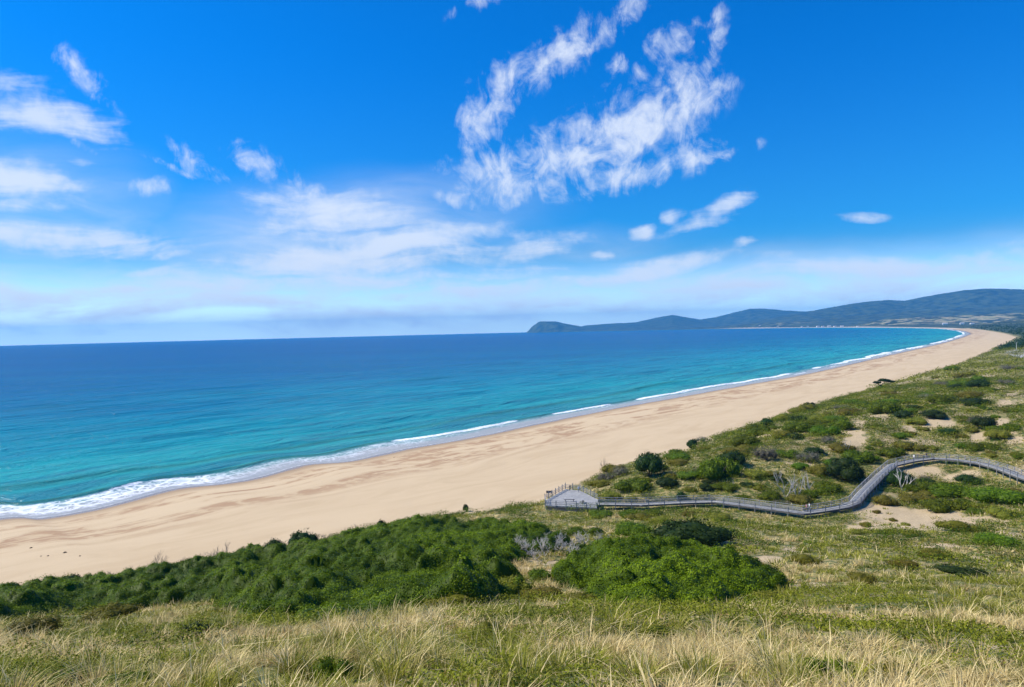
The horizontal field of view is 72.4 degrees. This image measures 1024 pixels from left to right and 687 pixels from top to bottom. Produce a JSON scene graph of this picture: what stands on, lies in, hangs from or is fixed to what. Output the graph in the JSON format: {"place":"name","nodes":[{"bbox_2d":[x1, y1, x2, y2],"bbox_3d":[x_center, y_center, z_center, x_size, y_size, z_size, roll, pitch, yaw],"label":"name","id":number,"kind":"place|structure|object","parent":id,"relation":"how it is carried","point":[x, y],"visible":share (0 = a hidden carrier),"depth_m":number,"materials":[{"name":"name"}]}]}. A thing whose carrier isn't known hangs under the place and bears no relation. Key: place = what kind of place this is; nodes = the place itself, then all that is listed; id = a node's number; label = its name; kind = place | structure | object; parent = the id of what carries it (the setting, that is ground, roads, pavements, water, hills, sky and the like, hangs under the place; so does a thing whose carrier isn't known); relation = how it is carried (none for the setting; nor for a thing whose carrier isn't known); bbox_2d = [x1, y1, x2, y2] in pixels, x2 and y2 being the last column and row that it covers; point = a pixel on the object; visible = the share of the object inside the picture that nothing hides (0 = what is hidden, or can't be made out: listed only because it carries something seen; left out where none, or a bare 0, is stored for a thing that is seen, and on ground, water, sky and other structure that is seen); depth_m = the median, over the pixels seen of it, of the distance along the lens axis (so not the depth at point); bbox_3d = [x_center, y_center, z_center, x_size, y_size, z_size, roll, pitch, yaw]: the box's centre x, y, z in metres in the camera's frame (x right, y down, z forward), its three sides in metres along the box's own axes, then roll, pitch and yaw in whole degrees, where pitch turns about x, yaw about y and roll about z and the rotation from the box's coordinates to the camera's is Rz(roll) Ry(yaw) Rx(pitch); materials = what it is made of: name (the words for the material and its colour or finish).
{"place":"outdoors","nodes":[
{"label":"outdoors","id":0,"kind":"place"},
{"bbox_2d":[0,328,968,517],"bbox_3d":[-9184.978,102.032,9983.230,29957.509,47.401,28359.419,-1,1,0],"label":"sea","id":1,"kind":"structure","parent":0,"point":[86,427],"depth_m":562.60,"materials":[{"name":"liquid"}]},
{"bbox_2d":[0,325,1023,686],"bbox_3d":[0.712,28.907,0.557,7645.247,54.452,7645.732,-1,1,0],"label":"ground","id":2,"kind":"structure","parent":0,"point":[528,463],"depth_m":184.30,"materials":[{"name":"beige sand"}]},
{"bbox_2d":[3,613,63,637],"bbox_3d":[-32.376,19.210,47.269,3.591,1.922,2.802,-2,1,-29],"label":"coastal bush","id":3,"kind":"object","parent":2,"relation":"on","point":[51,624],"visible":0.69,"depth_m":46.99,"materials":[{"name":"green plant"}]},
{"bbox_2d":[0,665,89,686],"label":"coastal bush","id":4,"kind":"object","parent":2,"relation":"on","point":[60,675],"visible":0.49,"depth_m":15.91,"materials":[{"name":"green plant"}]},
{"bbox_2d":[76,601,142,622],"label":"coastal bush","id":5,"kind":"object","parent":2,"relation":"on","point":[113,609],"visible":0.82,"depth_m":75.34,"materials":[{"name":"green plant"}]},
{"bbox_2d":[87,668,160,686],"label":"coastal bush","id":6,"kind":"object","parent":2,"relation":"on","point":[122,675],"visible":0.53,"depth_m":15.75,"materials":[{"name":"green plant"}]},
{"bbox_2d":[180,617,211,636],"bbox_3d":[-16.584,15.055,36.832,1.501,1.108,1.464,-1,1,15],"label":"coastal bush","id":7,"kind":"object","parent":2,"relation":"on","point":[201,624],"visible":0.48,"depth_m":36.66,"materials":[{"name":"green plant"}]},
{"bbox_2d":[0,513,570,625],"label":"coastal thicket","id":8,"kind":"object","parent":2,"relation":"on","point":[414,558],"visible":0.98,"depth_m":82.05,"materials":[{"name":"green plant"}]},
{"bbox_2d":[285,528,319,543],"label":"coastal bush","id":9,"kind":"object","parent":2,"relation":"on","point":[297,535],"visible":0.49,"depth_m":125.90,"materials":[{"name":"green plant"}]},
{"bbox_2d":[310,654,358,685],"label":"coastal bush","id":10,"kind":"object","parent":2,"relation":"on","point":[332,668],"visible":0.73,"depth_m":16.01,"materials":[{"name":"green plant"}]},
{"bbox_2d":[421,592,475,607],"bbox_3d":[-4.889,19.815,54.001,3.963,1.561,2.929,-1,1,30],"label":"coastal bush","id":11,"kind":"object","parent":2,"relation":"on","point":[436,602],"visible":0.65,"depth_m":53.47,"materials":[{"name":"green plant"}]},
{"bbox_2d":[475,618,502,638],"bbox_3d":[-0.905,10.769,26.202,1.198,0.952,1.230,-2,1,-6],"label":"coastal bush","id":12,"kind":"object","parent":2,"relation":"on","point":[489,625],"visible":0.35,"depth_m":26.22,"materials":[{"name":"green plant"}]},
{"bbox_2d":[0,345,1023,686],"bbox_3d":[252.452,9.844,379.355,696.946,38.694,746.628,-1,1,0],"label":"dune grass","id":13,"kind":"structure","parent":2,"relation":"on","point":[700,657],"depth_m":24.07,"materials":[{"name":"green plant"}]},
{"bbox_2d":[497,574,534,591],"bbox_3d":[-0.005,21.473,61.578,4.103,1.886,3.517,-2,1,-9],"label":"coastal bush","id":14,"kind":"object","parent":2,"relation":"on","point":[525,585],"visible":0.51,"depth_m":61.21,"materials":[{"name":"green plant"}]},
{"bbox_2d":[527,567,552,581],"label":"coastal bush","id":15,"kind":"object","parent":2,"relation":"on","point":[539,572],"visible":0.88,"depth_m":70.86,"materials":[{"name":"green plant"}]},
{"bbox_2d":[519,582,566,601],"bbox_3d":[2.685,20.673,58.109,3.488,1.680,2.991,0,2,43],"label":"coastal bush","id":16,"kind":"object","parent":2,"relation":"on","point":[546,589],"visible":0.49,"depth_m":57.63,"materials":[{"name":"green plant"}]},
{"bbox_2d":[545,482,597,511],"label":"viewing platform","id":17,"kind":"structure","parent":2,"relation":"on","point":[557,501],"depth_m":156.70,"materials":[{"name":"grey wood"}]},
{"bbox_2d":[565,589,596,604],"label":"coastal bush","id":18,"kind":"object","parent":2,"relation":"on","point":[574,595],"visible":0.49,"depth_m":54.12,"materials":[{"name":"green plant"}]},
{"bbox_2d":[564,526,607,536],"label":"coastal bush","id":19,"kind":"object","parent":2,"relation":"on","point":[593,529],"visible":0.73,"depth_m":116.17,"materials":[{"name":"green plant"}]},
{"bbox_2d":[584,479,610,487],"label":"coastal bush","id":20,"kind":"object","parent":2,"relation":"on","point":[597,482],"visible":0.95,"depth_m":179.27,"materials":[{"name":"green plant"}]},
{"bbox_2d":[588,509,613,518],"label":"dune shrub","id":21,"kind":"object","parent":2,"relation":"on","point":[602,512],"visible":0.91,"depth_m":143.41,"materials":[{"name":"green plant"}]},
{"bbox_2d":[596,471,615,480],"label":"coastal bush","id":22,"kind":"object","parent":2,"relation":"on","point":[607,477],"visible":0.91,"depth_m":188.29,"materials":[{"name":"grey plant"}]},
{"bbox_2d":[600,491,619,498],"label":"dune shrub","id":23,"kind":"object","parent":2,"relation":"on","point":[610,494],"visible":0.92,"depth_m":162.65,"materials":[{"name":"green plant"}]},
{"bbox_2d":[600,463,625,472],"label":"dune shrub","id":24,"kind":"object","parent":2,"relation":"on","point":[608,467],"visible":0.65,"depth_m":200.42,"materials":[{"name":"green plant"}]},
{"bbox_2d":[610,466,630,476],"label":"coastal bush","id":25,"kind":"object","parent":2,"relation":"on","point":[618,470],"visible":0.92,"depth_m":190.41,"materials":[{"name":"grey plant"}]},
{"bbox_2d":[611,477,651,492],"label":"dune shrub","id":26,"kind":"object","parent":2,"relation":"on","point":[640,484],"visible":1,"depth_m":167.30,"materials":[{"name":"green plant"}]},
{"bbox_2d":[612,519,651,535],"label":"coastal bush","id":27,"kind":"object","parent":2,"relation":"on","point":[629,524],"visible":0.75,"depth_m":114.96,"materials":[{"name":"green plant"}]},
{"bbox_2d":[624,511,652,520],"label":"dune shrub","id":28,"kind":"object","parent":2,"relation":"on","point":[642,516],"visible":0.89,"depth_m":137.92,"materials":[{"name":"green plant"}]},
{"bbox_2d":[633,452,665,476],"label":"coastal bush","id":29,"kind":"object","parent":2,"relation":"on","point":[652,463],"visible":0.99,"depth_m":178.70,"materials":[{"name":"green plant"}]},
{"bbox_2d":[646,623,676,640],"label":"coastal bush","id":30,"kind":"object","parent":2,"relation":"on","point":[662,629],"visible":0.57,"depth_m":27.44,"materials":[{"name":"green plant"}]},
{"bbox_2d":[654,476,680,486],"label":"coastal bush","id":31,"kind":"object","parent":2,"relation":"on","point":[667,481],"visible":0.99,"depth_m":167.30,"materials":[{"name":"green plant"}]},
{"bbox_2d":[664,458,688,466],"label":"dune shrub","id":32,"kind":"object","parent":2,"relation":"on","point":[679,461],"visible":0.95,"depth_m":190.70,"materials":[{"name":"green plant"}]},
{"bbox_2d":[551,532,808,606],"bbox_3d":[15.695,22.854,73.631,23.531,15.191,56.700,-1,1,0],"label":"dome thicket","id":33,"kind":"object","parent":2,"relation":"on","point":[639,564],"visible":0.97,"depth_m":62.64,"materials":[{"name":"green plant"}]},
{"bbox_2d":[669,452,691,460],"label":"dune shrub","id":34,"kind":"object","parent":2,"relation":"on","point":[684,456],"visible":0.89,"depth_m":198.30,"materials":[{"name":"green plant"}]},
{"bbox_2d":[676,470,702,478],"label":"dune shrub","id":35,"kind":"object","parent":2,"relation":"on","point":[687,474],"visible":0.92,"depth_m":172.21,"materials":[{"name":"green plant"}]},
{"bbox_2d":[645,517,739,546],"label":"coastal bush","id":36,"kind":"object","parent":2,"relation":"on","point":[703,533],"visible":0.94,"depth_m":100.48,"materials":[{"name":"green plant"}]},
{"bbox_2d":[695,457,743,480],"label":"coastal bush","id":37,"kind":"object","parent":2,"relation":"on","point":[716,468],"visible":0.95,"depth_m":170.76,"materials":[{"name":"green plant"}]},
{"bbox_2d":[707,511,731,520],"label":"dune shrub","id":38,"kind":"object","parent":2,"relation":"on","point":[725,514],"visible":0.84,"depth_m":135.19,"materials":[{"name":"green plant"}]},
{"bbox_2d":[710,482,739,490],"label":"dune shrub","id":39,"kind":"object","parent":2,"relation":"on","point":[729,486],"visible":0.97,"depth_m":162.48,"materials":[{"name":"green plant"}]},
{"bbox_2d":[717,450,747,464],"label":"coastal bush","id":40,"kind":"object","parent":2,"relation":"on","point":[734,455],"visible":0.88,"depth_m":179.15,"materials":[{"name":"green plant"}]},
{"bbox_2d":[718,447,750,453],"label":"dune shrub","id":41,"kind":"object","parent":2,"relation":"on","point":[724,449],"visible":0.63,"depth_m":195.79,"materials":[{"name":"green plant"}]},
{"bbox_2d":[729,433,762,445],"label":"coastal bush","id":42,"kind":"object","parent":2,"relation":"on","point":[741,439],"visible":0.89,"depth_m":207.85,"materials":[{"name":"green plant"}]},
{"bbox_2d":[741,468,768,478],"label":"dune shrub","id":43,"kind":"object","parent":2,"relation":"on","point":[756,474],"visible":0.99,"depth_m":169.01,"materials":[{"name":"green plant"}]},
{"bbox_2d":[751,444,781,459],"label":"coastal bush","id":44,"kind":"object","parent":2,"relation":"on","point":[764,454],"visible":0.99,"depth_m":184.72,"materials":[{"name":"grey plant"}]},
{"bbox_2d":[755,490,782,500],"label":"dune shrub","id":45,"kind":"object","parent":2,"relation":"on","point":[771,495],"visible":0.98,"depth_m":154.34,"materials":[{"name":"green plant"}]},
{"bbox_2d":[749,588,795,603],"bbox_3d":[20.045,19.898,54.384,3.896,1.337,2.493,-1,1,11],"label":"coastal bush","id":46,"kind":"object","parent":2,"relation":"on","point":[768,594],"visible":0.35,"depth_m":54.50,"materials":[{"name":"green plant"}]},
{"bbox_2d":[770,429,791,437],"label":"dune shrub","id":47,"kind":"object","parent":2,"relation":"on","point":[782,432],"visible":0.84,"depth_m":218.31,"materials":[{"name":"green plant"}]},
{"bbox_2d":[774,449,797,457],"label":"dune shrub","id":48,"kind":"object","parent":2,"relation":"on","point":[790,453],"visible":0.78,"depth_m":187.85,"materials":[{"name":"green plant"}]},
{"bbox_2d":[781,419,811,432],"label":"coastal bush","id":49,"kind":"object","parent":2,"relation":"on","point":[790,425],"visible":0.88,"depth_m":226.81,"materials":[{"name":"green plant"}]},
{"bbox_2d":[785,494,813,504],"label":"dune shrub","id":50,"kind":"object","parent":2,"relation":"on","point":[802,499],"visible":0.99,"depth_m":151.28,"materials":[{"name":"green plant"}]},
{"bbox_2d":[791,462,808,469],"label":"dune shrub","id":51,"kind":"object","parent":2,"relation":"on","point":[799,465],"visible":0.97,"depth_m":174.82,"materials":[{"name":"green plant"}]},
{"bbox_2d":[788,552,823,564],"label":"coastal bush","id":52,"kind":"object","parent":2,"relation":"on","point":[803,558],"visible":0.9,"depth_m":83.71,"materials":[{"name":"green plant"}]},
{"bbox_2d":[793,450,821,461],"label":"coastal bush","id":53,"kind":"object","parent":2,"relation":"on","point":[801,455],"visible":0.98,"depth_m":183.67,"materials":[{"name":"grey plant"}]},
{"bbox_2d":[797,403,818,411],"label":"dune shrub","id":54,"kind":"object","parent":2,"relation":"on","point":[800,407],"visible":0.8,"depth_m":312.47,"materials":[{"name":"green plant"}]},
{"bbox_2d":[598,453,1023,516],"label":"boardwalk","id":55,"kind":"structure","parent":2,"relation":"on","point":[859,497],"depth_m":151.69,"materials":[{"name":"grey wood"}]},
{"bbox_2d":[803,446,825,453],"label":"dune shrub","id":56,"kind":"object","parent":2,"relation":"on","point":[817,449],"visible":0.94,"depth_m":191.27,"materials":[{"name":"green plant"}]},
{"bbox_2d":[805,463,829,476],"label":"coastal bush","id":57,"kind":"object","parent":2,"relation":"on","point":[818,469],"visible":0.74,"depth_m":170.12,"materials":[{"name":"green plant"}]},
{"bbox_2d":[804,419,830,424],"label":"dune shrub","id":58,"kind":"object","parent":2,"relation":"on","point":[812,421],"visible":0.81,"depth_m":234.91,"materials":[{"name":"green plant"}]},
{"bbox_2d":[807,425,843,435],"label":"coastal bush","id":59,"kind":"object","parent":2,"relation":"on","point":[831,430],"visible":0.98,"depth_m":214.26,"materials":[{"name":"green plant"}]},
{"bbox_2d":[813,480,843,494],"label":"dune shrub","id":60,"kind":"object","parent":2,"relation":"on","point":[822,484],"visible":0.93,"depth_m":157.01,"materials":[{"name":"green plant"}]},
{"bbox_2d":[798,655,864,685],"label":"coastal bush","id":61,"kind":"object","parent":2,"relation":"on","point":[834,664],"visible":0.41,"depth_m":15.01,"materials":[{"name":"green plant"}]},
{"bbox_2d":[827,420,855,429],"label":"coastal bush","id":62,"kind":"object","parent":2,"relation":"on","point":[843,424],"visible":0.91,"depth_m":220.25,"materials":[{"name":"green plant"}]},
{"bbox_2d":[827,441,859,452],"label":"dune shrub","id":63,"kind":"object","parent":2,"relation":"on","point":[836,446],"visible":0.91,"depth_m":193.92,"materials":[{"name":"green plant"}]},
{"bbox_2d":[824,455,865,480],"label":"coastal bush","id":64,"kind":"object","parent":2,"relation":"on","point":[846,468],"visible":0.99,"depth_m":166.04,"materials":[{"name":"green plant"}]},
{"bbox_2d":[834,408,865,415],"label":"dune shrub","id":65,"kind":"object","parent":2,"relation":"on","point":[843,410],"visible":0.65,"depth_m":260.92,"materials":[{"name":"green plant"}]},
{"bbox_2d":[840,449,878,463],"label":"coastal bush","id":66,"kind":"object","parent":2,"relation":"on","point":[867,456],"visible":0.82,"depth_m":183.90,"materials":[{"name":"green plant"}]},
{"bbox_2d":[846,569,877,585],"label":"coastal bush","id":67,"kind":"object","parent":2,"relation":"on","point":[862,577],"visible":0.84,"depth_m":67.08,"materials":[{"name":"green plant"}]},
{"bbox_2d":[865,399,902,413],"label":"coastal bush","id":68,"kind":"object","parent":2,"relation":"on","point":[878,406],"visible":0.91,"depth_m":249.49,"materials":[{"name":"green plant"}]},
{"bbox_2d":[871,493,900,506],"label":"coastal bush","id":69,"kind":"object","parent":2,"relation":"on","point":[882,499],"visible":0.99,"depth_m":144.84,"materials":[{"name":"green plant"}]},
{"bbox_2d":[863,656,909,685],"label":"grass clump","id":70,"kind":"object","parent":2,"relation":"on","point":[884,668],"visible":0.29,"depth_m":16.16,"materials":[{"name":"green plant"}]},
{"bbox_2d":[874,446,908,457],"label":"dune shrub","id":71,"kind":"object","parent":2,"relation":"on","point":[893,452],"visible":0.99,"depth_m":189.95,"materials":[{"name":"green plant"}]},
{"bbox_2d":[884,468,915,486],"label":"coastal bush","id":72,"kind":"object","parent":2,"relation":"on","point":[891,478],"visible":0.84,"depth_m":161.67,"materials":[{"name":"green plant"}]},
{"bbox_2d":[892,409,913,417],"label":"dune shrub","id":73,"kind":"object","parent":2,"relation":"on","point":[902,413],"visible":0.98,"depth_m":234.90,"materials":[{"name":"green plant"}]},
{"bbox_2d":[886,558,920,569],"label":"coastal bush","id":74,"kind":"object","parent":2,"relation":"on","point":[905,563],"visible":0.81,"depth_m":79.82,"materials":[{"name":"green plant"}]},
{"bbox_2d":[891,440,927,450],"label":"dune shrub","id":75,"kind":"object","parent":2,"relation":"on","point":[908,444],"visible":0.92,"depth_m":193.68,"materials":[{"name":"green plant"}]},
{"bbox_2d":[897,491,935,503],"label":"dune shrub","id":76,"kind":"object","parent":2,"relation":"on","point":[908,497],"visible":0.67,"depth_m":146.92,"materials":[{"name":"green plant"}]},
{"bbox_2d":[903,482,929,491],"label":"coastal bush","id":77,"kind":"object","parent":2,"relation":"on","point":[916,487],"visible":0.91,"depth_m":156.66,"materials":[{"name":"green plant"}]},
{"bbox_2d":[905,416,928,424],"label":"dune shrub","id":78,"kind":"object","parent":2,"relation":"on","point":[920,420],"visible":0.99,"depth_m":222.72,"materials":[{"name":"green plant"}]},
{"bbox_2d":[919,409,947,417],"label":"dune shrub","id":79,"kind":"object","parent":2,"relation":"on","point":[933,413],"visible":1,"depth_m":229.29,"materials":[{"name":"green plant"}]},
{"bbox_2d":[916,547,951,559],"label":"coastal bush","id":80,"kind":"object","parent":2,"relation":"on","point":[931,551],"visible":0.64,"depth_m":89.20,"materials":[{"name":"green plant"}]},
{"bbox_2d":[925,393,957,404],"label":"dune shrub","id":81,"kind":"object","parent":2,"relation":"on","point":[938,398],"visible":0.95,"depth_m":264.10,"materials":[{"name":"green plant"}]},
{"bbox_2d":[918,497,973,512],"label":"dune shrub","id":82,"kind":"object","parent":2,"relation":"on","point":[942,505],"visible":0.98,"depth_m":135.88,"materials":[{"name":"green plant"}]},
{"bbox_2d":[927,482,977,497],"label":"coastal bush","id":83,"kind":"object","parent":2,"relation":"on","point":[945,490],"visible":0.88,"depth_m":148.54,"materials":[{"name":"green plant"}]},
{"bbox_2d":[932,518,989,532],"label":"coastal bush","id":84,"kind":"object","parent":2,"relation":"on","point":[949,523],"visible":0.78,"depth_m":111.71,"materials":[{"name":"green plant"}]},
{"bbox_2d":[932,563,992,578],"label":"coastal bush","id":85,"kind":"object","parent":2,"relation":"on","point":[951,569],"visible":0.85,"depth_m":72.49,"materials":[{"name":"green plant"}]},
{"bbox_2d":[951,473,983,484],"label":"dune shrub","id":86,"kind":"object","parent":2,"relation":"on","point":[966,478],"visible":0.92,"depth_m":159.48,"materials":[{"name":"green plant"}]},
{"bbox_2d":[954,390,984,398],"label":"dune shrub","id":87,"kind":"object","parent":2,"relation":"on","point":[971,394],"visible":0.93,"depth_m":272.89,"materials":[{"name":"green plant"}]},
{"bbox_2d":[957,397,989,403],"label":"dune shrub","id":88,"kind":"object","parent":2,"relation":"on","point":[975,400],"visible":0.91,"depth_m":250.64,"materials":[{"name":"green plant"}]},
{"bbox_2d":[965,507,985,514],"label":"dune shrub","id":89,"kind":"object","parent":2,"relation":"on","point":[973,510],"visible":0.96,"depth_m":130.86,"materials":[{"name":"green plant"}]},
{"bbox_2d":[965,379,991,387],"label":"dune shrub","id":90,"kind":"object","parent":2,"relation":"on","point":[978,383],"visible":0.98,"depth_m":319.38,"materials":[{"name":"green plant"}]},
{"bbox_2d":[968,416,997,428],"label":"coastal bush","id":91,"kind":"object","parent":2,"relation":"on","point":[983,421],"visible":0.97,"depth_m":205.18,"materials":[{"name":"green plant"}]},
{"bbox_2d":[965,442,1002,450],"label":"dune shrub","id":92,"kind":"object","parent":2,"relation":"on","point":[975,445],"visible":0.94,"depth_m":185.27,"materials":[{"name":"green plant"}]},
{"bbox_2d":[964,485,1023,504],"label":"coastal bush","id":93,"kind":"object","parent":2,"relation":"on","point":[981,494],"visible":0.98,"depth_m":137.25,"materials":[{"name":"green plant"}]},
{"bbox_2d":[970,531,1023,547],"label":"coastal bush","id":94,"kind":"object","parent":2,"relation":"on","point":[993,535],"visible":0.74,"depth_m":98.61,"materials":[{"name":"green plant"}]},
{"bbox_2d":[972,323,1023,349],"bbox_3d":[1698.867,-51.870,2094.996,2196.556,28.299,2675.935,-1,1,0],"label":"woodland","id":95,"kind":"object","parent":2,"relation":"on","point":[1011,344],"visible":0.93,"depth_m":1572.53,"materials":[{"name":"green plant"}]},
{"bbox_2d":[983,427,1012,438],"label":"dune shrub","id":96,"kind":"object","parent":2,"relation":"on","point":[995,433],"visible":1,"depth_m":191.43,"materials":[{"name":"green plant"}]},
{"bbox_2d":[983,505,1022,519],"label":"dune shrub","id":97,"kind":"object","parent":2,"relation":"on","point":[998,512],"visible":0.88,"depth_m":124.95,"materials":[{"name":"green plant"}]},
{"bbox_2d":[983,425,1022,430],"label":"dune shrub","id":98,"kind":"object","parent":2,"relation":"on","point":[1000,427],"visible":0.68,"depth_m":198.22,"materials":[{"name":"green plant"}]},
{"bbox_2d":[0,0,1023,345],"label":"sky","id":99,"kind":"structure","parent":0,"point":[171,170],"materials":[{"name":"blue"}]},
{"bbox_2d":[526,289,1023,332],"bbox_3d":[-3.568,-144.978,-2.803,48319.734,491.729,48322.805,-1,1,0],"label":"hills","id":100,"kind":"structure","parent":0,"point":[979,307],"depth_m":8828.05,"materials":[{"name":"blue"}]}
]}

